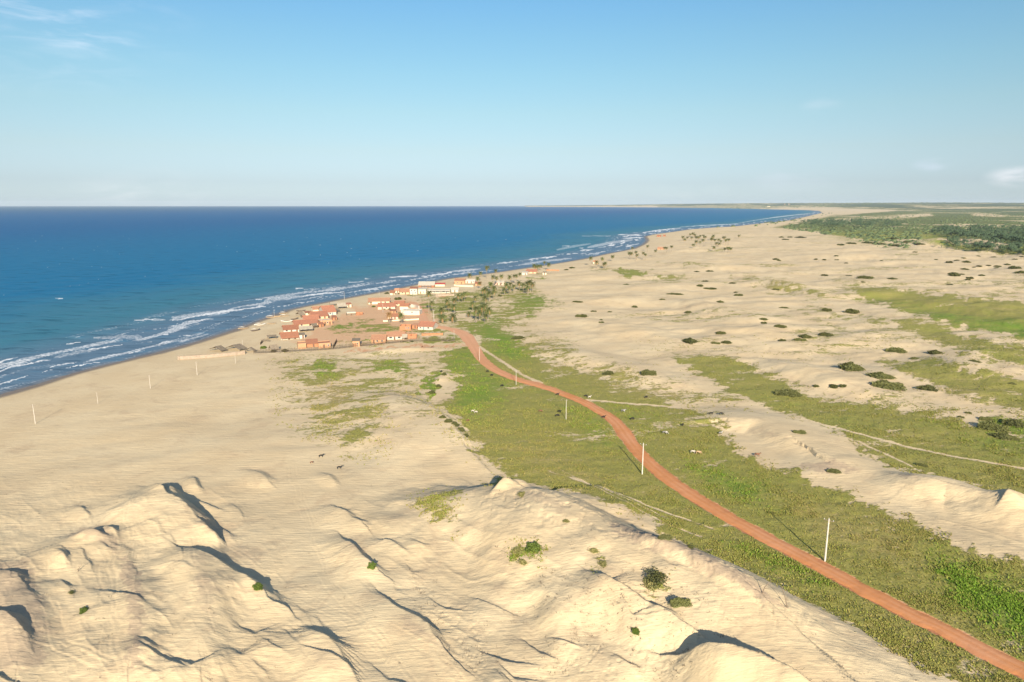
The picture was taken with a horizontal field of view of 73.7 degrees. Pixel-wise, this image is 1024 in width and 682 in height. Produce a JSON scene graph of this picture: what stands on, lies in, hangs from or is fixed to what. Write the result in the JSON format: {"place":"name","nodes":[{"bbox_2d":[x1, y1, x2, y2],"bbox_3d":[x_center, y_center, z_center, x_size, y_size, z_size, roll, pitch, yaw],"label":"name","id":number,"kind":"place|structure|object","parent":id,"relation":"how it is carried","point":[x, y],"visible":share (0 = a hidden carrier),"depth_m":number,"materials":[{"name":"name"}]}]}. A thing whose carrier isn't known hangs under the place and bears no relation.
{"place":"outdoors","nodes":[
{"label":"outdoors","id":0,"kind":"place"},
{"bbox_2d":[0,206,820,393],"bbox_3d":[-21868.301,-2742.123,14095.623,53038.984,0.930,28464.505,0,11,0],"label":"sea","id":1,"kind":"structure","parent":0,"point":[82,288],"depth_m":1073.10,"materials":[{"name":"liquid"}]},
{"bbox_2d":[0,202,1023,681],"bbox_3d":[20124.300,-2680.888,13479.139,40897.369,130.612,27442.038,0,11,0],"label":"ground","id":2,"kind":"structure","parent":0,"point":[190,468],"depth_m":199.96,"materials":[{"name":"sand"}]},
{"bbox_2d":[79,606,87,613],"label":"dune bush","id":3,"kind":"object","parent":2,"relation":"on","point":[84,609],"visible":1,"depth_m":132.91,"materials":[{"name":"green plant"}]},
{"bbox_2d":[178,350,244,359],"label":"beach wall","id":4,"kind":"structure","parent":2,"relation":"on","point":[210,355],"depth_m":362.29,"materials":[{"name":"concrete"}]},
{"bbox_2d":[210,345,226,350],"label":"thatched shelter","id":5,"kind":"object","parent":2,"relation":"on","point":[220,347],"visible":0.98,"depth_m":377.50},
{"bbox_2d":[226,344,246,350],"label":"thatched shelter","id":6,"kind":"object","parent":2,"relation":"on","point":[239,346],"visible":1,"depth_m":380.75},
{"bbox_2d":[252,582,263,590],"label":"dune bush","id":7,"kind":"object","parent":2,"relation":"on","point":[256,586],"visible":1,"depth_m":140.49,"materials":[{"name":"green plant"}]},
{"bbox_2d":[268,344,278,349],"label":"thatched shelter","id":8,"kind":"object","parent":2,"relation":"on","point":[275,346],"visible":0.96,"depth_m":379.42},
{"bbox_2d":[279,331,298,339],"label":"tiled cottage","id":9,"kind":"structure","parent":2,"relation":"on","point":[289,335],"depth_m":410.62,"materials":[{"name":"tile"}]},
{"bbox_2d":[282,324,298,331],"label":"tiled cottage","id":10,"kind":"structure","parent":2,"relation":"on","point":[289,328],"depth_m":434.01,"materials":[{"name":"tile"}]},
{"bbox_2d":[297,341,305,348],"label":"brick box","id":11,"kind":"object","parent":2,"relation":"on","point":[301,344],"visible":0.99,"depth_m":383.56,"materials":[{"name":"brick"}]},
{"bbox_2d":[299,332,304,338],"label":"white annex","id":12,"kind":"object","parent":2,"relation":"on","point":[301,335],"visible":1,"depth_m":412.72,"materials":[{"name":"paint"}]},
{"bbox_2d":[292,319,317,325],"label":"tiled house","id":13,"kind":"structure","parent":2,"relation":"on","point":[305,322],"depth_m":454.15,"materials":[{"name":"tile"}]},
{"bbox_2d":[298,325,312,329],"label":"thatched shelter","id":14,"kind":"object","parent":2,"relation":"on","point":[304,327],"visible":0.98,"depth_m":435.09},
{"bbox_2d":[301,314,319,319],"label":"tiled house","id":15,"kind":"structure","parent":2,"relation":"on","point":[310,317],"depth_m":471.01,"materials":[{"name":"tile"}]},
{"bbox_2d":[305,338,317,346],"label":"brick shed","id":16,"kind":"structure","parent":2,"relation":"on","point":[311,342],"depth_m":388.52,"materials":[{"name":"brick"}]},
{"bbox_2d":[311,306,319,310],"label":"tiled cottage","id":17,"kind":"structure","parent":2,"relation":"on","point":[314,308],"depth_m":519.66,"materials":[{"name":"tile"}]},
{"bbox_2d":[308,310,328,318],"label":"tiled house","id":18,"kind":"structure","parent":2,"relation":"on","point":[322,314],"depth_m":483.79,"materials":[{"name":"tile"}]},
{"bbox_2d":[317,322,323,326],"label":"brick lean to","id":19,"kind":"object","parent":2,"relation":"on","point":[320,324],"visible":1,"depth_m":451.47,"materials":[{"name":"brick"}]},
{"bbox_2d":[318,340,330,347],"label":"brick box","id":20,"kind":"object","parent":2,"relation":"on","point":[323,344],"visible":0.89,"depth_m":385.22,"materials":[{"name":"brick"}]},
{"bbox_2d":[318,318,331,324],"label":"brick shop","id":21,"kind":"structure","parent":2,"relation":"on","point":[326,321],"depth_m":460.05,"materials":[{"name":"brick"}]},
{"bbox_2d":[319,305,336,314],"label":"tiled house","id":22,"kind":"structure","parent":2,"relation":"on","point":[331,309],"depth_m":502.12,"materials":[{"name":"tile"}]},
{"bbox_2d":[335,302,346,306],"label":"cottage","id":23,"kind":"structure","parent":2,"relation":"on","point":[341,304],"depth_m":532.21,"materials":[{"name":"paint"}]},
{"bbox_2d":[346,311,355,315],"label":"long shed","id":24,"kind":"structure","parent":2,"relation":"on","point":[349,313],"depth_m":498.28,"materials":[{"name":"paint"}]},
{"bbox_2d":[253,337,453,352],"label":"stick fence","id":25,"kind":"object","parent":2,"relation":"on","point":[367,344],"visible":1,"depth_m":385.25,"materials":[{"name":"wood"}]},
{"bbox_2d":[352,338,359,346],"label":"brick hut","id":26,"kind":"object","parent":2,"relation":"on","point":[355,341],"visible":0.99,"depth_m":388.20,"materials":[{"name":"brick"}]},
{"bbox_2d":[367,561,376,569],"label":"dune bush","id":27,"kind":"object","parent":2,"relation":"on","point":[372,565],"visible":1,"depth_m":148.80,"materials":[{"name":"green plant"}]},
{"bbox_2d":[371,334,386,342],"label":"brick house","id":28,"kind":"structure","parent":2,"relation":"on","point":[375,338],"depth_m":398.65,"materials":[{"name":"brick"}]},
{"bbox_2d":[368,298,390,303],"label":"tiled house","id":29,"kind":"structure","parent":2,"relation":"on","point":[378,300],"depth_m":556.27,"materials":[{"name":"tile"}]},
{"bbox_2d":[377,302,395,309],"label":"tiled house","id":30,"kind":"structure","parent":2,"relation":"on","point":[391,305],"depth_m":527.06,"materials":[{"name":"tile"}]},
{"bbox_2d":[385,311,392,323],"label":"coconut palm","id":31,"kind":"object","parent":2,"relation":"on","point":[389,314],"visible":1,"depth_m":460.55,"materials":[{"name":"green plant"}]},
{"bbox_2d":[387,313,399,318],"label":"brick cottage","id":32,"kind":"structure","parent":2,"relation":"on","point":[395,316],"depth_m":481.43,"materials":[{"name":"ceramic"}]},
{"bbox_2d":[386,331,405,339],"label":"white fronted house","id":33,"kind":"structure","parent":2,"relation":"on","point":[394,335],"depth_m":408.85,"materials":[{"name":"orange ceramic"}]},
{"bbox_2d":[394,301,404,305],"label":"tiled cottage","id":34,"kind":"structure","parent":2,"relation":"on","point":[398,303],"depth_m":545.34,"materials":[{"name":"tile"}]},
{"bbox_2d":[383,318,418,321],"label":"house wall","id":35,"kind":"structure","parent":2,"relation":"on","point":[400,320],"depth_m":474.61,"materials":[{"name":"paint"}]},
{"bbox_2d":[399,288,409,293],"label":"tiled house","id":36,"kind":"structure","parent":2,"relation":"on","point":[404,290],"depth_m":619.37,"materials":[{"name":"orange ceramic"}]},
{"bbox_2d":[399,303,410,309],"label":"brown roofed wing","id":37,"kind":"structure","parent":2,"relation":"on","point":[402,306],"depth_m":522.50,"materials":[{"name":"paint"}]},
{"bbox_2d":[400,324,411,329],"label":"brick shell","id":38,"kind":"object","parent":2,"relation":"on","point":[405,326],"visible":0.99,"depth_m":438.86,"materials":[{"name":"brick"}]},
{"bbox_2d":[405,334,416,338],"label":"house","id":39,"kind":"structure","parent":2,"relation":"on","point":[412,335],"depth_m":412.06,"materials":[{"name":"brick"}]},
{"bbox_2d":[401,309,421,314],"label":"white house","id":40,"kind":"structure","parent":2,"relation":"on","point":[412,312],"depth_m":499.17,"materials":[{"name":"paint"}]},
{"bbox_2d":[409,286,417,293],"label":"seaside house","id":41,"kind":"structure","parent":2,"relation":"on","point":[413,289],"depth_m":614.94,"materials":[{"name":"paint"}]},
{"bbox_2d":[410,304,418,308],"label":"parapet wall","id":42,"kind":"structure","parent":2,"relation":"on","point":[414,306],"depth_m":533.78,"materials":[{"name":"paint"}]},
{"bbox_2d":[418,287,426,293],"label":"seaside house","id":43,"kind":"structure","parent":2,"relation":"on","point":[422,290],"depth_m":620.48,"materials":[{"name":"paint"}]},
{"bbox_2d":[418,281,435,287],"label":"beach hall","id":44,"kind":"structure","parent":2,"relation":"on","point":[428,284],"depth_m":669.58,"materials":[{"name":"paint"}]},
{"bbox_2d":[417,321,438,329],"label":"red roofed house","id":45,"kind":"structure","parent":2,"relation":"on","point":[427,325],"depth_m":441.01,"materials":[{"name":"tile"}]},
{"bbox_2d":[422,333,442,335],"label":"brick wall","id":46,"kind":"structure","parent":2,"relation":"on","point":[425,334],"depth_m":421.98,"materials":[{"name":"brick"}]},
{"bbox_2d":[427,289,450,292],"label":"veranda building","id":47,"kind":"structure","parent":2,"relation":"on","point":[440,290],"depth_m":621.86,"materials":[{"name":"paint"}]},
{"bbox_2d":[435,283,444,285],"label":"red roofed shed","id":48,"kind":"structure","parent":2,"relation":"on","point":[439,284],"depth_m":677.21,"materials":[{"name":"paint"}]},
{"bbox_2d":[438,306,445,319],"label":"coconut palm","id":49,"kind":"object","parent":2,"relation":"on","point":[441,310],"visible":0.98,"depth_m":477.67,"materials":[{"name":"green plant"}]},
{"bbox_2d":[439,313,446,322],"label":"coconut palm","id":50,"kind":"object","parent":2,"relation":"on","point":[442,317],"visible":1,"depth_m":462.69,"materials":[{"name":"green plant"}]},
{"bbox_2d":[436,293,453,295],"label":"earth wall","id":51,"kind":"structure","parent":2,"relation":"on","point":[445,294],"depth_m":601.81,"materials":[{"name":"paint"}]},
{"bbox_2d":[449,312,456,322],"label":"coconut palm","id":52,"kind":"object","parent":2,"relation":"on","point":[452,316],"visible":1,"depth_m":465.44,"materials":[{"name":"green plant"}]},
{"bbox_2d":[451,287,458,291],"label":"white hut","id":53,"kind":"object","parent":2,"relation":"on","point":[454,289],"visible":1,"depth_m":628.22,"materials":[{"name":"paint"}]},
{"bbox_2d":[451,421,459,426],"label":"dune bush","id":54,"kind":"object","parent":2,"relation":"on","point":[455,423],"visible":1,"depth_m":241.42,"materials":[{"name":"green plant"}]},
{"bbox_2d":[454,278,465,283],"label":"brick house","id":55,"kind":"structure","parent":2,"relation":"on","point":[459,280],"depth_m":695.71,"materials":[{"name":"ceramic"}]},
{"bbox_2d":[454,284,472,286],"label":"yard wall","id":56,"kind":"structure","parent":2,"relation":"on","point":[464,285],"depth_m":671.65,"materials":[{"name":"paint"}]},
{"bbox_2d":[465,279,475,282],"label":"white terrace","id":57,"kind":"structure","parent":2,"relation":"on","point":[470,280],"depth_m":702.31,"materials":[{"name":"paint"}]},
{"bbox_2d":[9,464,935,681],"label":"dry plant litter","id":58,"kind":"object","parent":2,"relation":"on","point":[552,613],"visible":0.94,"depth_m":126.39,"materials":[{"name":"plant"}]},
{"bbox_2d":[479,303,485,317],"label":"coconut palm","id":59,"kind":"object","parent":2,"relation":"on","point":[482,307],"visible":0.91,"depth_m":486.05,"materials":[{"name":"green plant"}]},
{"bbox_2d":[485,306,493,313],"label":"coconut palm","id":60,"kind":"object","parent":2,"relation":"on","point":[487,310],"visible":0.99,"depth_m":477.72,"materials":[{"name":"green plant"}]},
{"bbox_2d":[494,281,504,284],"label":"grove house","id":61,"kind":"structure","parent":2,"relation":"on","point":[500,282],"depth_m":683.81,"materials":[{"name":"paint"}]},
{"bbox_2d":[510,336,524,338],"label":"dune bush","id":62,"kind":"object","parent":2,"relation":"on","point":[518,337],"visible":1,"depth_m":409.95,"materials":[{"name":"green plant"}]},
{"bbox_2d":[511,546,524,554],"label":"dune bush","id":63,"kind":"object","parent":2,"relation":"on","point":[517,550],"visible":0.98,"depth_m":149.45,"materials":[{"name":"plant"}]},
{"bbox_2d":[516,491,524,496],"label":"dune bush","id":64,"kind":"object","parent":2,"relation":"on","point":[521,493],"visible":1,"depth_m":172.25,"materials":[{"name":"plant"}]},
{"bbox_2d":[517,559,527,565],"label":"dune bush","id":65,"kind":"object","parent":2,"relation":"on","point":[522,562],"visible":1,"depth_m":145.74,"materials":[{"name":"plant"}]},
{"bbox_2d":[526,269,537,272],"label":"tiled house","id":66,"kind":"structure","parent":2,"relation":"on","point":[533,270],"depth_m":804.88,"materials":[{"name":"ceramic"}]},
{"bbox_2d":[525,541,541,553],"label":"dune bush","id":67,"kind":"object","parent":2,"relation":"on","point":[534,546],"visible":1,"depth_m":149.03,"materials":[{"name":"green plant"}]},
{"bbox_2d":[575,314,587,316],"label":"dune bush","id":68,"kind":"object","parent":2,"relation":"on","point":[582,315],"visible":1,"depth_m":484.55,"materials":[{"name":"green plant"}]},
{"bbox_2d":[589,548,597,552],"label":"dune bush","id":69,"kind":"object","parent":2,"relation":"on","point":[593,550],"visible":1,"depth_m":145.16,"materials":[{"name":"plant"}]},
{"bbox_2d":[598,560,606,567],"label":"dune bush","id":70,"kind":"object","parent":2,"relation":"on","point":[603,564],"visible":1,"depth_m":140.47,"materials":[{"name":"plant"}]},
{"bbox_2d":[603,370,613,374],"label":"dune bush","id":71,"kind":"object","parent":2,"relation":"on","point":[607,372],"visible":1,"depth_m":322.20,"materials":[{"name":"green plant"}]},
{"bbox_2d":[632,627,639,635],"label":"dune bush","id":72,"kind":"object","parent":2,"relation":"on","point":[635,630],"visible":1,"depth_m":122.27,"materials":[{"name":"green plant"}]},
{"bbox_2d":[256,335,1023,681],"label":"grass","id":73,"kind":"structure","parent":2,"relation":"on","point":[964,581],"depth_m":174.37,"materials":[{"name":"plant"}]},
{"bbox_2d":[640,443,646,473],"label":"utility pole","id":74,"kind":"object","parent":2,"relation":"on","point":[642,457],"visible":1,"depth_m":204.18,"materials":[{"name":"concrete"}]},
{"bbox_2d":[640,369,656,375],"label":"dune bush","id":75,"kind":"object","parent":2,"relation":"on","point":[648,372],"visible":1,"depth_m":315.99,"materials":[{"name":"green plant"}]},
{"bbox_2d":[641,577,660,591],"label":"dune bush","id":76,"kind":"object","parent":2,"relation":"on","point":[649,584],"visible":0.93,"depth_m":132.17,"materials":[{"name":"plant"}]},
{"bbox_2d":[644,566,669,586],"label":"dune bush","id":77,"kind":"object","parent":2,"relation":"on","point":[657,577],"visible":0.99,"depth_m":133.59,"materials":[{"name":"green plant"}]},
{"bbox_2d":[658,534,672,539],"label":"dune bush","id":78,"kind":"object","parent":2,"relation":"on","point":[665,537],"visible":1,"depth_m":143.21,"materials":[{"name":"green plant"}]},
{"bbox_2d":[667,597,692,607],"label":"dune bush","id":79,"kind":"object","parent":2,"relation":"on","point":[677,602],"visible":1,"depth_m":126.62,"materials":[{"name":"green plant"}]},
{"bbox_2d":[682,337,697,344],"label":"dune bush","id":80,"kind":"object","parent":2,"relation":"on","point":[689,340],"visible":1,"depth_m":392.87,"materials":[{"name":"green plant"}]},
{"bbox_2d":[721,340,731,343],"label":"dune bush","id":81,"kind":"object","parent":2,"relation":"on","point":[726,342],"visible":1,"depth_m":392.64,"materials":[{"name":"green plant"}]},
{"bbox_2d":[774,324,786,327],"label":"dune bush","id":82,"kind":"object","parent":2,"relation":"on","point":[780,326],"visible":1,"depth_m":435.06,"materials":[{"name":"green plant"}]},
{"bbox_2d":[773,388,802,396],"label":"dune bush","id":83,"kind":"object","parent":2,"relation":"on","point":[790,392],"visible":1,"depth_m":289.26,"materials":[{"name":"green plant"}]},
{"bbox_2d":[792,430,806,433],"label":"dune bush","id":84,"kind":"object","parent":2,"relation":"on","point":[799,431],"visible":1,"depth_m":233.69,"materials":[{"name":"green plant"}]},
{"bbox_2d":[794,338,805,340],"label":"dune bush","id":85,"kind":"object","parent":2,"relation":"on","point":[799,339],"visible":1,"depth_m":399.38,"materials":[{"name":"green plant"}]},
{"bbox_2d":[798,334,811,338],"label":"dune bush","id":86,"kind":"object","parent":2,"relation":"on","point":[806,336],"visible":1,"depth_m":404.94,"materials":[{"name":"green plant"}]},
{"bbox_2d":[818,332,833,336],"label":"dune bush","id":87,"kind":"object","parent":2,"relation":"on","point":[825,334],"visible":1,"depth_m":412.66,"materials":[{"name":"green plant"}]},
{"bbox_2d":[824,518,833,561],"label":"utility pole","id":88,"kind":"object","parent":2,"relation":"on","point":[828,520],"visible":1,"depth_m":154.00,"materials":[{"name":"concrete"}]},
{"bbox_2d":[829,384,837,388],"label":"dune bush","id":89,"kind":"object","parent":2,"relation":"on","point":[834,386],"visible":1,"depth_m":297.70,"materials":[{"name":"green plant"}]},
{"bbox_2d":[827,468,840,473],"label":"dune bush","id":90,"kind":"object","parent":2,"relation":"on","point":[832,470],"visible":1,"depth_m":202.77,"materials":[{"name":"green plant"}]},
{"bbox_2d":[671,202,1023,247],"bbox_3d":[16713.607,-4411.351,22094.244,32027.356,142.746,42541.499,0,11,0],"label":"coastal scrub","id":91,"kind":"object","parent":2,"relation":"on","point":[878,233],"visible":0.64,"depth_m":2316.19,"materials":[{"name":"plant"}]},
{"bbox_2d":[844,308,858,313],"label":"dune bush","id":92,"kind":"object","parent":2,"relation":"on","point":[852,311],"visible":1,"depth_m":504.59,"materials":[{"name":"green plant"}]},
{"bbox_2d":[838,361,865,371],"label":"dune bush","id":93,"kind":"object","parent":2,"relation":"on","point":[849,366],"visible":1,"depth_m":329.76,"materials":[{"name":"green plant"}]},
{"bbox_2d":[856,276,873,278],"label":"dune bush","id":94,"kind":"object","parent":2,"relation":"on","point":[866,277],"visible":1,"depth_m":733.43,"materials":[{"name":"green plant"}]},
{"bbox_2d":[866,371,897,379],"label":"dune bush","id":95,"kind":"object","parent":2,"relation":"on","point":[879,375],"visible":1,"depth_m":313.02,"materials":[{"name":"green plant"}]},
{"bbox_2d":[871,379,906,390],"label":"dune bush","id":96,"kind":"object","parent":2,"relation":"on","point":[886,384],"visible":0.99,"depth_m":297.03,"materials":[{"name":"green plant"}]},
{"bbox_2d":[884,347,907,352],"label":"dune bush","id":97,"kind":"object","parent":2,"relation":"on","point":[896,350],"visible":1,"depth_m":376.91,"materials":[{"name":"green plant"}]},
{"bbox_2d":[800,218,1023,254],"bbox_3d":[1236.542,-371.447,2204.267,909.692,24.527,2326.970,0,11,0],"label":"palm forest","id":98,"kind":"object","parent":2,"relation":"on","point":[999,235],"visible":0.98,"depth_m":1614.41,"materials":[{"name":"plant"}]},
{"bbox_2d":[916,463,927,467],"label":"dune bush","id":99,"kind":"object","parent":2,"relation":"on","point":[921,464],"visible":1,"depth_m":211.85,"materials":[{"name":"green plant"}]},
{"bbox_2d":[915,384,937,391],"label":"dune bush","id":100,"kind":"object","parent":2,"relation":"on","point":[926,387],"visible":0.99,"depth_m":295.32,"materials":[{"name":"green plant"}]},
{"bbox_2d":[927,349,943,354],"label":"dune bush","id":101,"kind":"object","parent":2,"relation":"on","point":[935,351],"visible":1,"depth_m":368.42,"materials":[{"name":"green plant"}]},
{"bbox_2d":[948,272,960,275],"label":"dune bush","id":102,"kind":"object","parent":2,"relation":"on","point":[954,274],"visible":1,"depth_m":752.63,"materials":[{"name":"green plant"}]},
{"bbox_2d":[979,416,994,420],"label":"dune bush","id":103,"kind":"object","parent":2,"relation":"on","point":[986,418],"visible":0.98,"depth_m":256.31,"materials":[{"name":"green plant"}]},
{"bbox_2d":[974,421,1009,432],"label":"dune bush","id":104,"kind":"object","parent":2,"relation":"on","point":[991,426],"visible":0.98,"depth_m":245.16,"materials":[{"name":"green plant"}]},
{"bbox_2d":[990,432,1022,440],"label":"dune bush","id":105,"kind":"object","parent":2,"relation":"on","point":[1004,435],"visible":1,"depth_m":236.43,"materials":[{"name":"green plant"}]},
{"bbox_2d":[1000,417,1023,427],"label":"dune bush","id":106,"kind":"object","parent":2,"relation":"on","point":[1015,423],"visible":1,"depth_m":250.04,"materials":[{"name":"green plant"}]},
{"bbox_2d":[1007,266,1020,268],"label":"dune bush","id":107,"kind":"object","parent":2,"relation":"on","point":[1014,267],"visible":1,"depth_m":846.24,"materials":[{"name":"green plant"}]},
{"bbox_2d":[0,0,1023,205],"label":"sky","id":108,"kind":"structure","parent":0,"point":[103,102],"materials":[{"name":"blue"}]},
{"bbox_2d":[410,302,1023,678],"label":"dirt road","id":109,"kind":"structure","parent":0,"point":[993,656],"depth_m":162.90,"materials":[{"name":"soil"}]}
]}

